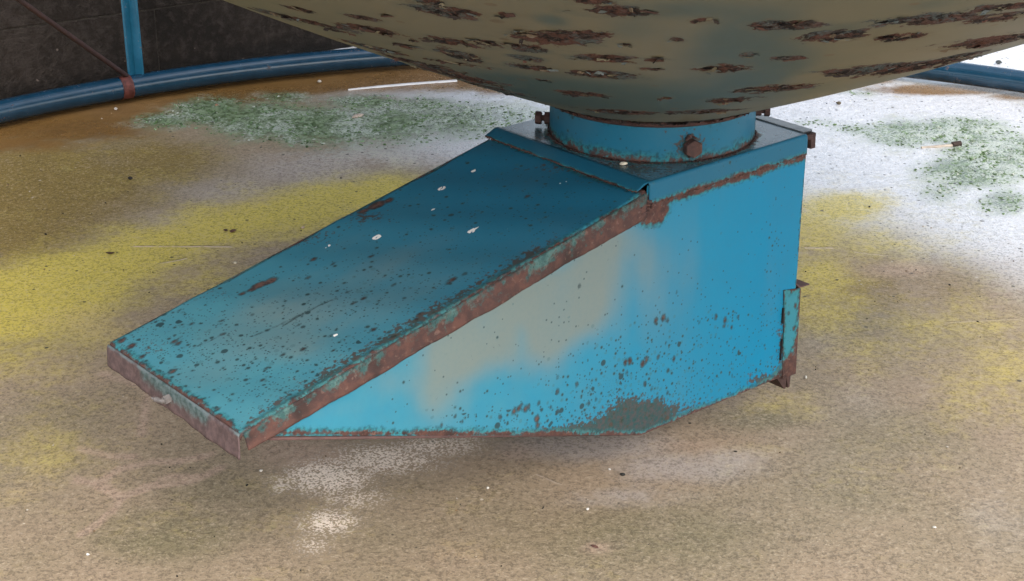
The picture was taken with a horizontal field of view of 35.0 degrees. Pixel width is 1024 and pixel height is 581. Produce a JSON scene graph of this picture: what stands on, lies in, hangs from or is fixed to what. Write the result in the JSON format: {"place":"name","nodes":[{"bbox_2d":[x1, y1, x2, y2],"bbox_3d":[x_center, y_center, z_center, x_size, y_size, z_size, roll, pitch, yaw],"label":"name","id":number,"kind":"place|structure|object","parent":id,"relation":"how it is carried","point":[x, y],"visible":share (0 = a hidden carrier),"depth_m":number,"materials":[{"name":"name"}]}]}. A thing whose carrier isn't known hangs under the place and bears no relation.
{"place":"outdoors","nodes":[
{"label":"outdoors","id":0,"kind":"place"},
{"bbox_2d":[0,0,352,99],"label":"block wall","id":1,"kind":"structure","parent":0,"point":[37,54],"depth_m":5.68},
{"bbox_2d":[0,44,1023,580],"bbox_3d":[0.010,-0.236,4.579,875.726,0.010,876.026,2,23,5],"label":"ground","id":2,"kind":"structure","parent":0,"point":[884,404],"depth_m":3.48,"materials":[{"name":"concrete"}]},
{"bbox_2d":[352,113,363,117],"bbox_3d":[-0.510,-0.578,5.364,0.046,0.013,0.020,-18,29,-36],"label":"pebble","id":3,"kind":"object","parent":2,"relation":"on","point":[357,115],"visible":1,"depth_m":5.36,"materials":[{"name":"stone"}]},
{"bbox_2d":[348,79,456,89],"bbox_3d":[-0.384,-0.725,5.714,0.393,0.004,0.021,-7,24,-15],"label":"white strip","id":4,"kind":"object","parent":2,"relation":"on","point":[414,83],"visible":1,"depth_m":5.71,"materials":[{"name":"plastic"}]},
{"bbox_2d":[7,100,1015,576],"bbox_3d":[0.057,-0.103,4.277,4.001,0.006,3.570,2,23,5],"label":"grit","id":5,"kind":"object","parent":2,"relation":"on","point":[479,466],"visible":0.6,"depth_m":3.75,"materials":[{"name":"brown gravel"}]},
{"bbox_2d":[0,0,1023,127],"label":"storage tank","id":6,"kind":"object","parent":2,"relation":"on","point":[663,63],"visible":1,"depth_m":2.25,"materials":[{"name":"metal"}]},
{"bbox_2d":[107,106,815,459],"bbox_3d":[-0.051,0.002,3.008,1.367,0.668,0.438,-19,30,-37],"label":"discharge chute","id":7,"kind":"object","parent":6,"relation":"attached to","point":[553,272],"visible":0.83,"depth_m":2.89,"materials":[{"name":"blue paint"}]},
{"bbox_2d":[131,90,1023,214],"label":"moss","id":8,"kind":"object","parent":2,"relation":"on","point":[511,114],"visible":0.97,"depth_m":5.26,"materials":[{"name":"green plant"}]},
{"bbox_2d":[921,141,961,148],"bbox_3d":[1.344,-0.454,5.075,0.131,0.023,0.022,-5,24,-12],"label":"broken stick","id":9,"kind":"object","parent":2,"relation":"on","point":[955,143],"visible":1,"depth_m":5.07,"materials":[{"name":"brown wood"}]}
]}

